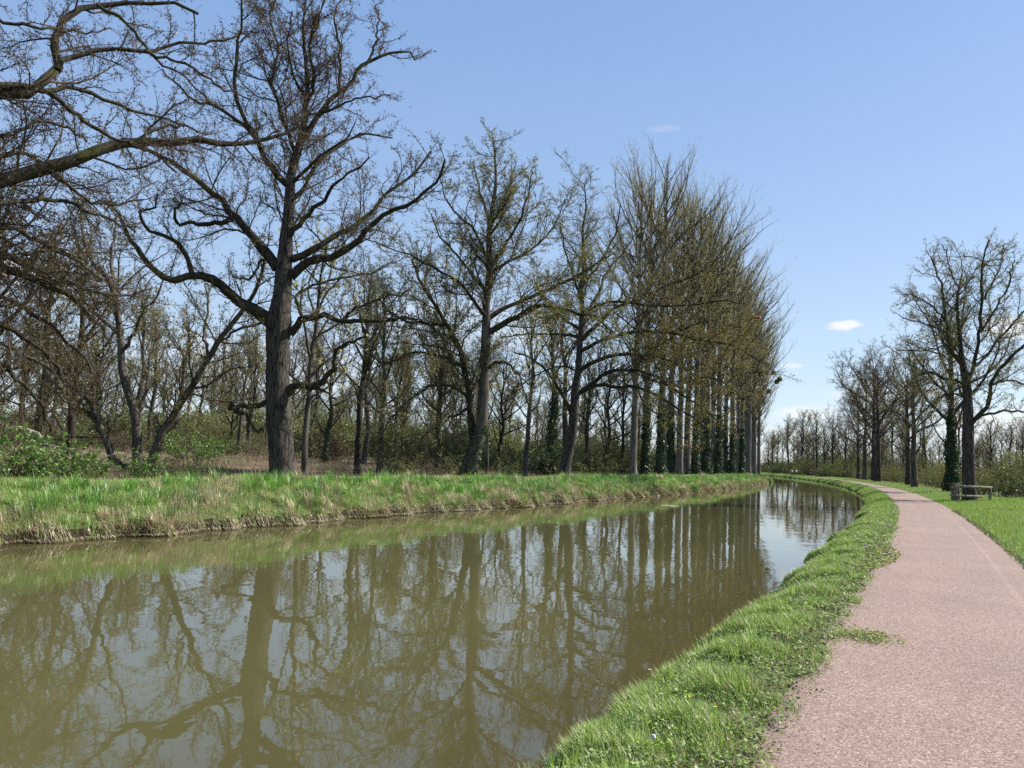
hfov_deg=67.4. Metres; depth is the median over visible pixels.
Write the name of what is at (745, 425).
poplar tree
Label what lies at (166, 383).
bare tree
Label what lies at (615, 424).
bare tree
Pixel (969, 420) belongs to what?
oak tree
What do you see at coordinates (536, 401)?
bare tree
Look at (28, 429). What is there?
dead branch
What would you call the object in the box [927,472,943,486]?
bare shrub
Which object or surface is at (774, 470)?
olive shrub
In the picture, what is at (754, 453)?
poplar tree
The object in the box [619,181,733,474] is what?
poplar tree
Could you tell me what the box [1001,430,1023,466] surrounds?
bare tree
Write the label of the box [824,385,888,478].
oak tree
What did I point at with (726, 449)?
poplar tree
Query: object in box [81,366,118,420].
bare tree
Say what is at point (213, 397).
bare tree
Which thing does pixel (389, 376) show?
bare tree
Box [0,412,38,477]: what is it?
green shrub
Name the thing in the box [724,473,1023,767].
path
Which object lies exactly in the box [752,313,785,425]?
poplar tree
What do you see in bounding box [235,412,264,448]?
thicket
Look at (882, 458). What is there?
bare tree
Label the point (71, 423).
bare tree
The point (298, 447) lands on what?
bare shrub
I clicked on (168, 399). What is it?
bare tree
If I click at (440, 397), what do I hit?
bare tree
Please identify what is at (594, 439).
thicket
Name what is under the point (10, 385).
bare tree
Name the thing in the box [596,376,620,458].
bare tree
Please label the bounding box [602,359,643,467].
bare tree
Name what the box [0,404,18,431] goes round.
thicket
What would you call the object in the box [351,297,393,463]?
bare tree
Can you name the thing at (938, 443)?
bare tree
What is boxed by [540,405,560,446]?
bare tree
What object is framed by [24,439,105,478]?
green shrub
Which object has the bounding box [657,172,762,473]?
poplar tree
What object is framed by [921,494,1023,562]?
grass
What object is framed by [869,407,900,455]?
bare tree
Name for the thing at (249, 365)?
bare tree
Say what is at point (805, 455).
bare tree
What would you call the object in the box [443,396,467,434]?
bare tree
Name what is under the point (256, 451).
bare shrub
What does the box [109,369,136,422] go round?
bare tree
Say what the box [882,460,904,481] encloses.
bare shrub
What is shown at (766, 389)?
poplar tree
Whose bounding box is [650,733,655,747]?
dandelion
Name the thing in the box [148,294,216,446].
bare tree
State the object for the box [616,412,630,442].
bare tree
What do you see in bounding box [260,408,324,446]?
thicket
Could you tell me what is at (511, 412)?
bare tree
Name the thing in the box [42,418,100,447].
bare shrub
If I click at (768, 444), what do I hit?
bare tree
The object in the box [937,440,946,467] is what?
bare tree
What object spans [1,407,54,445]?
bare shrub
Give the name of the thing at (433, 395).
bare tree
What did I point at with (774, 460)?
thicket
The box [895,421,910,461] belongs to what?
bare tree
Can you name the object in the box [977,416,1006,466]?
bare tree
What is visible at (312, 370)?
bare tree
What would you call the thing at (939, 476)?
bare shrub
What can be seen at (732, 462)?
poplar tree
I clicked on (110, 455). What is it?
dead branch
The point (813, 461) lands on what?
thicket
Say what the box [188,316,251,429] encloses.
bare tree
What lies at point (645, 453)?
poplar tree
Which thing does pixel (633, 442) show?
poplar tree
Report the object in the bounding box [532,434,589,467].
thicket
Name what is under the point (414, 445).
thicket
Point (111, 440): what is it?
bare shrub
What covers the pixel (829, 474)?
olive shrub
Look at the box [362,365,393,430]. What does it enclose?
bare tree
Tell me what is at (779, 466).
olive shrub
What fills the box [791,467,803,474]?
olive shrub
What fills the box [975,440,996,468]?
bare tree
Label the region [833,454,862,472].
thicket
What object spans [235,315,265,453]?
bare tree
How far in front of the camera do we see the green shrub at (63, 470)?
25.33 m
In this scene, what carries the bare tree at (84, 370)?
on the ground at (84, 533)
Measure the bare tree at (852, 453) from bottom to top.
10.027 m
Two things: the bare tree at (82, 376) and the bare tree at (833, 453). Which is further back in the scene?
the bare tree at (833, 453)
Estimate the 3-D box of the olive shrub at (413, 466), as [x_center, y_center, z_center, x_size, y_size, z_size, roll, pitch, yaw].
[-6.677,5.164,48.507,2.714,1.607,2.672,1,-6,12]
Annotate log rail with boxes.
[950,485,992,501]
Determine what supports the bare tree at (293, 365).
on the ground at (84, 533)
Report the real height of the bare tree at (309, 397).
13.661 m
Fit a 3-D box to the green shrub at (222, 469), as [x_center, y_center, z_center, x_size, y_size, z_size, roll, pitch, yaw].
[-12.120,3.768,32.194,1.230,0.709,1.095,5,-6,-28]
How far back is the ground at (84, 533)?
18.84 m
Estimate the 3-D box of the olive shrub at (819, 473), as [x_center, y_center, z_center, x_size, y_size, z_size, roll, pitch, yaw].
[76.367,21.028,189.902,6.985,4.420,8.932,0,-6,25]
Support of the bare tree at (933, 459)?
on the ground at (84, 533)
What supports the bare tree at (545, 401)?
on the ground at (84, 533)
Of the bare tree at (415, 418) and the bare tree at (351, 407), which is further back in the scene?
the bare tree at (415, 418)
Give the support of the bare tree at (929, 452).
on the ground at (84, 533)
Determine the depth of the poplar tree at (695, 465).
87.10 m
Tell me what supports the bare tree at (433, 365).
on the ground at (84, 533)
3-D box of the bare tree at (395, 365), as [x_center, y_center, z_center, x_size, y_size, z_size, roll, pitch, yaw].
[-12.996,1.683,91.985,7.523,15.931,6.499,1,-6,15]
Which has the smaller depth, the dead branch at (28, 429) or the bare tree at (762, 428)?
the dead branch at (28, 429)
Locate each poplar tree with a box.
[569,142,694,474]
[582,141,731,474]
[610,133,737,474]
[613,165,754,474]
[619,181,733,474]
[642,165,753,474]
[656,190,754,474]
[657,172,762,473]
[661,226,764,466]
[686,192,778,474]
[687,242,773,473]
[706,257,797,473]
[710,253,777,473]
[712,230,779,473]
[712,264,795,473]
[718,248,788,471]
[728,273,788,471]
[730,291,786,474]
[744,318,782,472]
[748,309,797,473]
[751,303,786,469]
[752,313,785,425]
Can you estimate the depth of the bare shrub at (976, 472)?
101.40 m
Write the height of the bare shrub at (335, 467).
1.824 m
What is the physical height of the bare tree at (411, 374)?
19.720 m
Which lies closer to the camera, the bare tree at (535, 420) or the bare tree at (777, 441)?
the bare tree at (535, 420)
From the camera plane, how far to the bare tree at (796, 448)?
288.99 m
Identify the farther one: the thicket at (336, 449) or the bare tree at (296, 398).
the bare tree at (296, 398)
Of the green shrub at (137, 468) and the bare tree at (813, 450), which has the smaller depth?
the green shrub at (137, 468)
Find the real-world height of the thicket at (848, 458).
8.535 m
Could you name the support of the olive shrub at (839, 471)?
on the ground at (84, 533)
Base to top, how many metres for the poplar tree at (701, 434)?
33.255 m
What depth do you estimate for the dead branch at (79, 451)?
26.95 m
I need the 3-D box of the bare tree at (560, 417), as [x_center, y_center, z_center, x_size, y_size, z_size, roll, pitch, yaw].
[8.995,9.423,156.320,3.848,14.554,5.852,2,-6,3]
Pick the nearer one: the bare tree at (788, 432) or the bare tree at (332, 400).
the bare tree at (332, 400)
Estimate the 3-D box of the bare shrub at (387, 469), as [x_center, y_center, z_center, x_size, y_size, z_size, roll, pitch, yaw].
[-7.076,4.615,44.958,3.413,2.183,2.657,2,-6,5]
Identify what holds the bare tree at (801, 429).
on the ground at (84, 533)
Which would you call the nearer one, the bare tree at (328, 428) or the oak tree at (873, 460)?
the bare tree at (328, 428)
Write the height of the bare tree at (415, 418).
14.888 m
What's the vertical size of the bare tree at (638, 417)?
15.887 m
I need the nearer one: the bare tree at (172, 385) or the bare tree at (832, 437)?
the bare tree at (172, 385)
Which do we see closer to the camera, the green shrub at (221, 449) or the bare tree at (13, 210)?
the bare tree at (13, 210)
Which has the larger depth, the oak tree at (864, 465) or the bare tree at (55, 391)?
the oak tree at (864, 465)
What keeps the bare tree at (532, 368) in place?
on the ground at (84, 533)
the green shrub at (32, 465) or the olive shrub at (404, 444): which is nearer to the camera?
the green shrub at (32, 465)
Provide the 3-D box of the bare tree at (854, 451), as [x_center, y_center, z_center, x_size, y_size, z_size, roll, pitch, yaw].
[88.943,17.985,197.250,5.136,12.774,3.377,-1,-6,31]
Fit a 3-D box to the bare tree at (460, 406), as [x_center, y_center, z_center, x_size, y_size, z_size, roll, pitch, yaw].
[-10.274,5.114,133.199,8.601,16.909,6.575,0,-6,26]
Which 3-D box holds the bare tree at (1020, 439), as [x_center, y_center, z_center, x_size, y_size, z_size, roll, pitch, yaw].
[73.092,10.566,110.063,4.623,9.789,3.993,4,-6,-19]
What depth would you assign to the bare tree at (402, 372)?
83.80 m
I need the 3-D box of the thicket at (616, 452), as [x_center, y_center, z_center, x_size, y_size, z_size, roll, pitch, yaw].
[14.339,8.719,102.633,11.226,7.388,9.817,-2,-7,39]
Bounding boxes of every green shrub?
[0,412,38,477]
[0,424,86,478]
[10,432,100,479]
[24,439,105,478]
[68,451,124,478]
[112,445,180,478]
[154,453,217,477]
[161,429,223,462]
[192,436,236,459]
[212,467,237,477]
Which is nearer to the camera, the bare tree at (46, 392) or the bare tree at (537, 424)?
the bare tree at (46, 392)
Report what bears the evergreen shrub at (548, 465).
on the ground at (84, 533)
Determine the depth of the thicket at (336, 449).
80.67 m
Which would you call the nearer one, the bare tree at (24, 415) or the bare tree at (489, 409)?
the bare tree at (24, 415)
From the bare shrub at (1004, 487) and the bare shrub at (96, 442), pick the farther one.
the bare shrub at (96, 442)
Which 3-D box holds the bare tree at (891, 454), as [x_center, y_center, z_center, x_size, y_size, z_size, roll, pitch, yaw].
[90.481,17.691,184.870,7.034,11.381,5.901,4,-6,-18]
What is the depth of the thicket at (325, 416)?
119.46 m
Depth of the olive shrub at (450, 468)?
49.69 m
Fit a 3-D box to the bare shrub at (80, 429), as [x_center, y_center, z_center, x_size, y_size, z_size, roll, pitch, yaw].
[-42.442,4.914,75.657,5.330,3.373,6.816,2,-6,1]
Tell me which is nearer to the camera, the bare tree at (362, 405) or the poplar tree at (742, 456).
the poplar tree at (742, 456)
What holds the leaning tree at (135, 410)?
on the ground at (84, 533)
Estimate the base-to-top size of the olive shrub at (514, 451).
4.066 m
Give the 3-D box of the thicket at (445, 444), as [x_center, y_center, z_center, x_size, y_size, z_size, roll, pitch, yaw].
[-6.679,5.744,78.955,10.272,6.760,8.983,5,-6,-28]
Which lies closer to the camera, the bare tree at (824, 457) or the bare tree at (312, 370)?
the bare tree at (312, 370)
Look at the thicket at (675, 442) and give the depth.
147.29 m
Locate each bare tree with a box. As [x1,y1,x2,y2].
[0,107,100,372]
[0,187,32,246]
[0,217,110,451]
[0,277,42,394]
[0,305,60,423]
[1,328,51,405]
[11,341,37,421]
[13,338,42,421]
[17,204,187,456]
[17,343,74,425]
[49,336,75,427]
[50,332,101,433]
[58,331,102,419]
[69,298,151,444]
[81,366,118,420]
[87,325,116,402]
[103,343,149,441]
[103,379,122,435]
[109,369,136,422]
[111,354,139,414]
[123,270,168,400]
[131,352,178,412]
[138,295,177,439]
[146,343,185,420]
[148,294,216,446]
[148,352,189,415]
[158,375,178,414]
[182,347,207,430]
[187,352,226,426]
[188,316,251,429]
[194,339,233,419]
[204,368,253,445]
[204,375,227,422]
[206,357,243,420]
[219,384,256,423]
[224,323,264,454]
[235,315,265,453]
[236,336,265,439]
[250,347,266,452]
[260,214,381,474]
[260,322,317,432]
[263,335,324,428]
[290,325,339,424]
[290,379,306,418]
[295,359,314,408]
[298,300,381,463]
[299,320,332,457]
[312,390,328,419]
[318,391,348,420]
[321,256,420,474]
[335,366,360,414]
[337,266,421,476]
[337,382,356,422]
[347,386,375,424]
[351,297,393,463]
[353,373,379,419]
[356,365,389,456]
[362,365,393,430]
[366,353,398,455]
[380,330,419,462]
[386,335,434,460]
[388,361,416,428]
[391,334,424,416]
[400,335,465,441]
[404,289,476,468]
[409,400,423,427]
[410,333,473,421]
[416,364,456,424]
[417,344,447,438]
[421,398,436,436]
[442,381,474,439]
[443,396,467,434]
[445,380,476,435]
[446,359,492,424]
[446,369,463,434]
[460,392,498,433]
[468,324,539,466]
[470,359,505,473]
[475,399,515,441]
[490,363,522,430]
[490,386,510,421]
[503,376,524,439]
[508,281,556,476]
[512,384,544,447]
[512,413,522,436]
[521,398,548,444]
[531,409,548,445]
[533,398,548,441]
[534,298,576,474]
[535,281,602,451]
[535,358,570,433]
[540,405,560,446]
[548,405,562,438]
[560,341,627,463]
[570,381,604,442]
[576,396,587,439]
[577,368,613,468]
[580,341,648,473]
[590,418,603,437]
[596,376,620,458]
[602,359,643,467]
[610,408,620,443]
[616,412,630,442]
[624,416,630,441]
[625,402,652,438]
[626,399,655,452]
[638,386,657,439]
[650,391,676,448]
[756,420,766,451]
[761,432,776,465]
[764,429,782,455]
[764,432,777,465]
[764,439,781,463]
[770,428,783,471]
[775,426,799,461]
[776,431,785,461]
[778,413,798,464]
[788,409,817,468]
[789,435,799,463]
[789,436,802,459]
[790,441,800,465]
[792,417,813,463]
[794,439,813,463]
[801,408,831,475]
[802,432,814,460]
[805,439,821,465]
[807,419,836,475]
[815,442,834,465]
[818,405,846,469]
[822,431,839,456]
[823,443,840,462]
[829,423,867,461]
[831,414,861,466]
[843,427,871,456]
[848,433,863,455]
[848,444,856,460]
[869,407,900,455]
[870,395,904,463]
[881,436,893,470]
[881,445,886,467]
[882,448,890,468]
[892,439,916,472]
[894,407,925,463]
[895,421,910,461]
[910,387,945,468]
[916,423,933,472]
[919,445,941,464]
[927,428,945,463]
[928,451,939,467]
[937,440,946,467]
[939,392,975,461]
[957,412,987,458]
[957,447,961,470]
[974,434,990,469]
[974,436,989,469]
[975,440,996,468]
[976,427,1007,460]
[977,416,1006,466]
[982,421,1018,462]
[998,417,1019,463]
[1001,425,1023,463]
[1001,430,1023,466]
[1011,419,1023,465]
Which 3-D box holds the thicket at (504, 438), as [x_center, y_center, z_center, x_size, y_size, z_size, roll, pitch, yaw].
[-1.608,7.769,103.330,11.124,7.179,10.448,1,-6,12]
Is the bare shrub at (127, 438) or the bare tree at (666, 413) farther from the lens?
the bare tree at (666, 413)
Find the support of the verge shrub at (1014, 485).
on the ground at (84, 533)
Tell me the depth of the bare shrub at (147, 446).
75.01 m
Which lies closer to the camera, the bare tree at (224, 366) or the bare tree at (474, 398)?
the bare tree at (224, 366)
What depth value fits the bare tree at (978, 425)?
181.04 m
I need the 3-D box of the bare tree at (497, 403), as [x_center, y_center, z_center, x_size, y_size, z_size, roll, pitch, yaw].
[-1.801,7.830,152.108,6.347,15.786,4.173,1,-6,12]
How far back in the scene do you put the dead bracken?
54.30 m
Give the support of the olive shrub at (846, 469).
on the ground at (84, 533)
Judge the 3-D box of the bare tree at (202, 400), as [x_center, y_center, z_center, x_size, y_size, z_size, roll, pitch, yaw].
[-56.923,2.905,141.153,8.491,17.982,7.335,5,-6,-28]
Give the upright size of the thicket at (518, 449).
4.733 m
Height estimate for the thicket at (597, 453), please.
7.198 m
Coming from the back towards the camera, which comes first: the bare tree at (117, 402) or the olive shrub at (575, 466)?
the bare tree at (117, 402)
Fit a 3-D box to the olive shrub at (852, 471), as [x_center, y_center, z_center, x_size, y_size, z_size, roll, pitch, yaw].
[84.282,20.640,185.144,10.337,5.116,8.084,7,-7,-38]
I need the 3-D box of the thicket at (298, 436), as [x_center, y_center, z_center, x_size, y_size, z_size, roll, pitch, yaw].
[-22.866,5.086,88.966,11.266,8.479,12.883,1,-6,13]
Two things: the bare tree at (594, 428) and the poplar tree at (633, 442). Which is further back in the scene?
the bare tree at (594, 428)
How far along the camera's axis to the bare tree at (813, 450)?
225.51 m
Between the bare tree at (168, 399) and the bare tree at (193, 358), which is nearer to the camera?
the bare tree at (193, 358)
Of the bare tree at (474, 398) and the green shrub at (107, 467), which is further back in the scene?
the bare tree at (474, 398)
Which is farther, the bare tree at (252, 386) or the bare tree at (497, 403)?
the bare tree at (497, 403)
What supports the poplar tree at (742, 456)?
on the ground at (84, 533)
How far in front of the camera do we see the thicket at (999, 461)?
119.39 m
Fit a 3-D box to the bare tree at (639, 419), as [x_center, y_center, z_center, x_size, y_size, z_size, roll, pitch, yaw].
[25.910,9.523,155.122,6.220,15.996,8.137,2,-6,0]
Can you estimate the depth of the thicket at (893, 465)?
188.66 m
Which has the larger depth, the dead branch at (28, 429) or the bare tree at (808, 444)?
the bare tree at (808, 444)
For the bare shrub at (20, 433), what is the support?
on the ground at (84, 533)
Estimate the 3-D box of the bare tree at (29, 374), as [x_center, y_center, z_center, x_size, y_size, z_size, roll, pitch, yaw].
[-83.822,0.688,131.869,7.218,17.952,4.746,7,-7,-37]
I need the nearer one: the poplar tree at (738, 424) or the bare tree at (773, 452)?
the poplar tree at (738, 424)
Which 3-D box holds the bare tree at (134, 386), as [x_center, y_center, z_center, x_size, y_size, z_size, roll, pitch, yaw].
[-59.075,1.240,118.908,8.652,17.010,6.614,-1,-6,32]
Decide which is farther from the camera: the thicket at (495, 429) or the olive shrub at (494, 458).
the thicket at (495, 429)
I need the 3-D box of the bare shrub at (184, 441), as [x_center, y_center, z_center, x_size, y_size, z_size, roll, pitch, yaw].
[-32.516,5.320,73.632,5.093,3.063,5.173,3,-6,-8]
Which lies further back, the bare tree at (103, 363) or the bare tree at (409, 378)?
the bare tree at (409, 378)
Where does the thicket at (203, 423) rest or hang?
on the ground at (84, 533)
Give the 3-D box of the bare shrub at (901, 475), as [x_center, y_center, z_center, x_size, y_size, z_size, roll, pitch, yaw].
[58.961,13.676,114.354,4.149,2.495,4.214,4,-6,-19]
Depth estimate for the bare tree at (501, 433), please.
80.98 m
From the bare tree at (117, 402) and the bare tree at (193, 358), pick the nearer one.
the bare tree at (193, 358)
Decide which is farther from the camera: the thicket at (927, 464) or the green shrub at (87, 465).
the thicket at (927, 464)
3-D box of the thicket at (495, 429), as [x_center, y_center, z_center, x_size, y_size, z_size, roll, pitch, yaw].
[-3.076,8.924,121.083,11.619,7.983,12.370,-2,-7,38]
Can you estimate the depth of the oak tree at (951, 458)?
68.70 m
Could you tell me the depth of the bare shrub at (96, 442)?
86.58 m
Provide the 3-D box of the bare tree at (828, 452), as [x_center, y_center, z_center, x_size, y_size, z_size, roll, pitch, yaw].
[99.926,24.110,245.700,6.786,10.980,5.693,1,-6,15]
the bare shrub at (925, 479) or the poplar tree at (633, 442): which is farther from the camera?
the bare shrub at (925, 479)
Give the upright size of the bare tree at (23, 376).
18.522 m
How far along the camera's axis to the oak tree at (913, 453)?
89.27 m
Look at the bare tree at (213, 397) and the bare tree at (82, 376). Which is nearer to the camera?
the bare tree at (82, 376)
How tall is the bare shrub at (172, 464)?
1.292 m
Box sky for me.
[0,0,1023,468]
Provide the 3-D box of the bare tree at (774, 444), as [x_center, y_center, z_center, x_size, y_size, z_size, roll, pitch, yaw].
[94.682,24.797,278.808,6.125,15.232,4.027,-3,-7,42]
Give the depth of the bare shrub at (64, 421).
94.19 m
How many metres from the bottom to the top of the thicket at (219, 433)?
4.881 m
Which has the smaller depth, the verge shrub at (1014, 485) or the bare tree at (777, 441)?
the verge shrub at (1014, 485)
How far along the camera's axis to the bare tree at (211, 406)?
158.42 m
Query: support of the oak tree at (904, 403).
on the ground at (84, 533)
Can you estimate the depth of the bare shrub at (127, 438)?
71.48 m
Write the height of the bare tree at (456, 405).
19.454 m
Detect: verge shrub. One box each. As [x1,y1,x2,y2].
[994,475,1022,495]
[1012,476,1023,496]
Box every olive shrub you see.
[361,425,433,465]
[385,455,425,473]
[419,430,520,471]
[423,448,478,474]
[458,441,516,464]
[478,448,503,469]
[491,438,546,468]
[493,457,521,475]
[503,455,532,472]
[557,449,586,471]
[574,448,626,474]
[588,449,638,474]
[600,461,625,474]
[611,454,653,473]
[650,447,683,473]
[765,462,788,472]
[769,464,781,472]
[774,460,796,473]
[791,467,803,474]
[806,460,835,476]
[812,463,844,476]
[831,464,850,476]
[838,459,856,476]
[844,463,870,474]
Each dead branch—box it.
[8,425,95,464]
[43,443,89,458]
[97,452,129,465]
[336,469,390,476]
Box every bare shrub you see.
[0,413,54,448]
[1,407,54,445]
[2,417,52,444]
[42,409,117,444]
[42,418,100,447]
[55,418,102,448]
[86,428,114,446]
[88,429,129,449]
[104,414,152,451]
[119,410,214,451]
[125,429,169,452]
[135,448,187,477]
[142,425,196,454]
[170,420,228,453]
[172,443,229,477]
[187,418,219,447]
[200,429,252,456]
[232,431,266,456]
[235,434,267,452]
[293,430,319,455]
[308,448,357,475]
[335,453,372,475]
[363,447,414,474]
[411,450,449,475]
[881,463,903,482]
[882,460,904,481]
[888,467,918,483]
[918,462,961,487]
[918,475,932,485]
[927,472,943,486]
[948,455,1023,496]
[956,477,997,494]
[958,464,989,479]
[959,465,989,490]
[981,460,1023,486]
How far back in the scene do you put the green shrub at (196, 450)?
54.20 m
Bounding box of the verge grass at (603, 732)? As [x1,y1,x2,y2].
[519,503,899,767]
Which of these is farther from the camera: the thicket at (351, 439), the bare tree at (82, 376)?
the thicket at (351, 439)
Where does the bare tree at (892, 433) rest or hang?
on the ground at (84, 533)
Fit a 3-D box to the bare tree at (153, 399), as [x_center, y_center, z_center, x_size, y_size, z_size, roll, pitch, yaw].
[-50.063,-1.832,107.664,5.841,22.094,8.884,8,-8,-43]
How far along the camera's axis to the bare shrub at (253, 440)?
100.43 m
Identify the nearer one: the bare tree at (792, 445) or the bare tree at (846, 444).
the bare tree at (846, 444)
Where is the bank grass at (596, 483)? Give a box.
[0,463,774,546]
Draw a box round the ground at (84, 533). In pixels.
[0,443,1023,767]
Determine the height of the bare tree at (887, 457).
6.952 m
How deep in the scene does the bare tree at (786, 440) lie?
297.56 m
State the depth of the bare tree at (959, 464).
135.50 m
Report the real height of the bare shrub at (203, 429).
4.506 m
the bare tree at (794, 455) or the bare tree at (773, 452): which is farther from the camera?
the bare tree at (773, 452)
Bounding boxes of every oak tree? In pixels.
[0,0,342,450]
[87,0,462,475]
[353,117,641,475]
[493,146,805,474]
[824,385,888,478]
[825,340,907,480]
[826,340,918,481]
[827,357,923,479]
[847,340,941,485]
[856,334,974,486]
[886,257,1023,491]
[889,226,1023,500]
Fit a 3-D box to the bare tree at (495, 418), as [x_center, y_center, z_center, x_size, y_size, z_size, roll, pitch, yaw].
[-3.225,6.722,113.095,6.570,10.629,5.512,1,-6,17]
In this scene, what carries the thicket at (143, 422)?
on the ground at (84, 533)
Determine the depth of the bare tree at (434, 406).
96.03 m
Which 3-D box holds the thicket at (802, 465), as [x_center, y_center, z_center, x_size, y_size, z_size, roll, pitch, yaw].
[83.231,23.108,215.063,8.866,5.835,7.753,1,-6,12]
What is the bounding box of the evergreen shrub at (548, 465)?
[506,436,574,475]
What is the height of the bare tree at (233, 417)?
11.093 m
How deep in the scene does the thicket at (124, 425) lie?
96.14 m
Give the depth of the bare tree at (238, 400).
167.87 m
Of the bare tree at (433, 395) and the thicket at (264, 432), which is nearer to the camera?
the thicket at (264, 432)
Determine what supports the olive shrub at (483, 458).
on the ground at (84, 533)
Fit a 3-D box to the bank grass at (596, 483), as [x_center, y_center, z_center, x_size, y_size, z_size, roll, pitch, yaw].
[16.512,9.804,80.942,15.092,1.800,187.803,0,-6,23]
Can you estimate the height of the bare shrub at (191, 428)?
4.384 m
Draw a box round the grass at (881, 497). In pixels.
[761,472,1023,511]
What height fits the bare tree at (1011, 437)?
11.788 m
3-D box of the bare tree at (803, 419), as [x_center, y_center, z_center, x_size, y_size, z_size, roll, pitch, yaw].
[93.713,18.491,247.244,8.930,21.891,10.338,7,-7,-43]
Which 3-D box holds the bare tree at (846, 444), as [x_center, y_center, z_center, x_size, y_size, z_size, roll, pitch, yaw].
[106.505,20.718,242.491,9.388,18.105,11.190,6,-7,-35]
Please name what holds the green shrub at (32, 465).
on the ground at (84, 533)
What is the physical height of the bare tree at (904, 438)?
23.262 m
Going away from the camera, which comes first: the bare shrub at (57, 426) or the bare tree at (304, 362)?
the bare shrub at (57, 426)
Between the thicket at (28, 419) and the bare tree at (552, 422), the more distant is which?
the thicket at (28, 419)
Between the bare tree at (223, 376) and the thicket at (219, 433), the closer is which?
the thicket at (219, 433)
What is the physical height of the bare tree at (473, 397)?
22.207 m
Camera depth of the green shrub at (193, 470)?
30.16 m
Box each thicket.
[0,391,33,432]
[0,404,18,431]
[9,409,47,428]
[49,409,91,433]
[65,390,151,446]
[141,411,166,435]
[145,403,195,434]
[158,405,221,436]
[179,402,260,449]
[187,411,238,434]
[193,419,248,450]
[230,411,265,433]
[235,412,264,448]
[253,417,302,443]
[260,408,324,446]
[261,395,370,458]
[294,401,370,447]
[300,424,361,460]
[332,417,376,454]
[337,401,424,461]
[389,426,454,464]
[395,408,494,467]
[451,416,524,451]
[457,416,533,462]
[489,418,525,442]
[509,434,543,462]
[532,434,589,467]
[558,428,604,457]
[573,436,610,467]
[576,433,627,465]
[591,422,655,471]
[651,436,691,461]
[761,451,791,465]
[796,453,828,466]
[796,457,822,474]
[797,460,823,475]
[819,452,856,476]
[829,454,868,467]
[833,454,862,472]
[860,450,903,471]
[893,452,937,471]
[924,457,944,472]
[977,449,1022,473]
[1002,449,1023,471]
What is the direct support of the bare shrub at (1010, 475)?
on the ground at (84, 533)
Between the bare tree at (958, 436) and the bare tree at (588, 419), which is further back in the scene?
the bare tree at (958, 436)
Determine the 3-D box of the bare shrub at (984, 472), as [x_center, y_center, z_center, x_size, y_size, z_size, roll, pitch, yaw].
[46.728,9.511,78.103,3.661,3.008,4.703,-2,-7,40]
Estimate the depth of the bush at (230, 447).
77.23 m
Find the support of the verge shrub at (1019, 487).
on the ground at (84, 533)
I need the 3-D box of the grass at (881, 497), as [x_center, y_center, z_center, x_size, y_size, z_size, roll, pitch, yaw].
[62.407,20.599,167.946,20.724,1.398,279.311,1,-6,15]
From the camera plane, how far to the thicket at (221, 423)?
127.16 m
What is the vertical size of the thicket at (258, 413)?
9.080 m
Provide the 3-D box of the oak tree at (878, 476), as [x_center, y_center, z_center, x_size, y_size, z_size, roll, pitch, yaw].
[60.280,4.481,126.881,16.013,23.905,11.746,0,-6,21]
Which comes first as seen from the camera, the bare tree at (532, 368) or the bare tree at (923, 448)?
the bare tree at (532, 368)
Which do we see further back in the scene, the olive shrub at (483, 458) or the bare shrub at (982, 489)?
the olive shrub at (483, 458)
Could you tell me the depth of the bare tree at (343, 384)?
176.59 m
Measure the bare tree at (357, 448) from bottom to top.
13.868 m
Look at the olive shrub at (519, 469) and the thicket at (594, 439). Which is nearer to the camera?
the olive shrub at (519, 469)
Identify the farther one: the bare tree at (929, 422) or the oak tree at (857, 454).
the bare tree at (929, 422)
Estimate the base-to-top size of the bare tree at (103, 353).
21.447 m
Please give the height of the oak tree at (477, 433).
23.217 m
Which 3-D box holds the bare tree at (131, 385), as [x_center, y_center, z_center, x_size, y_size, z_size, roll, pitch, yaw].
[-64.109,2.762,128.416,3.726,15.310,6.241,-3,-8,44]
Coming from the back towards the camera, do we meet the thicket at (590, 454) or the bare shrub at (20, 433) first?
the thicket at (590, 454)
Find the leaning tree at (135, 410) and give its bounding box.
[0,167,313,470]
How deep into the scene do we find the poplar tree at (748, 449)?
112.23 m
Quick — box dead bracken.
[1,444,643,480]
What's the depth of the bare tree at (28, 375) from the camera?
127.70 m
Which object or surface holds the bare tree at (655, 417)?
on the ground at (84, 533)
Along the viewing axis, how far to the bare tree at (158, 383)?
171.58 m
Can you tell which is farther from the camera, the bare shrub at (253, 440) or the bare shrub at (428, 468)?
the bare shrub at (253, 440)
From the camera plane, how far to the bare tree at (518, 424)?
228.58 m
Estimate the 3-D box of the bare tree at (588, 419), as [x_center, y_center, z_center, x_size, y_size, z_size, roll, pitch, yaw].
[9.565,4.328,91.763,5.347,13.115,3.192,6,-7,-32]
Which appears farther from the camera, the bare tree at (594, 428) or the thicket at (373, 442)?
the bare tree at (594, 428)
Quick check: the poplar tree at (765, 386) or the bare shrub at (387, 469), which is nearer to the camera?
the bare shrub at (387, 469)
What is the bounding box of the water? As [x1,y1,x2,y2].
[0,475,862,767]
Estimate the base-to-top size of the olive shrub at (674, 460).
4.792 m
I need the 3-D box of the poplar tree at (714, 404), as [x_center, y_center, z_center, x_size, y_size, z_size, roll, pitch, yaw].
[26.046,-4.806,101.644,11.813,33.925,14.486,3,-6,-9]
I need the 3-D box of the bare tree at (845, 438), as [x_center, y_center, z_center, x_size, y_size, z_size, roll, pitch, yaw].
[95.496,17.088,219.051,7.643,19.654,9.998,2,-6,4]
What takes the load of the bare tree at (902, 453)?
on the ground at (84, 533)
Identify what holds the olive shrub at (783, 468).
on the ground at (84, 533)
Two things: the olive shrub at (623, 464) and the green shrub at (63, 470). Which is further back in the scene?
the olive shrub at (623, 464)

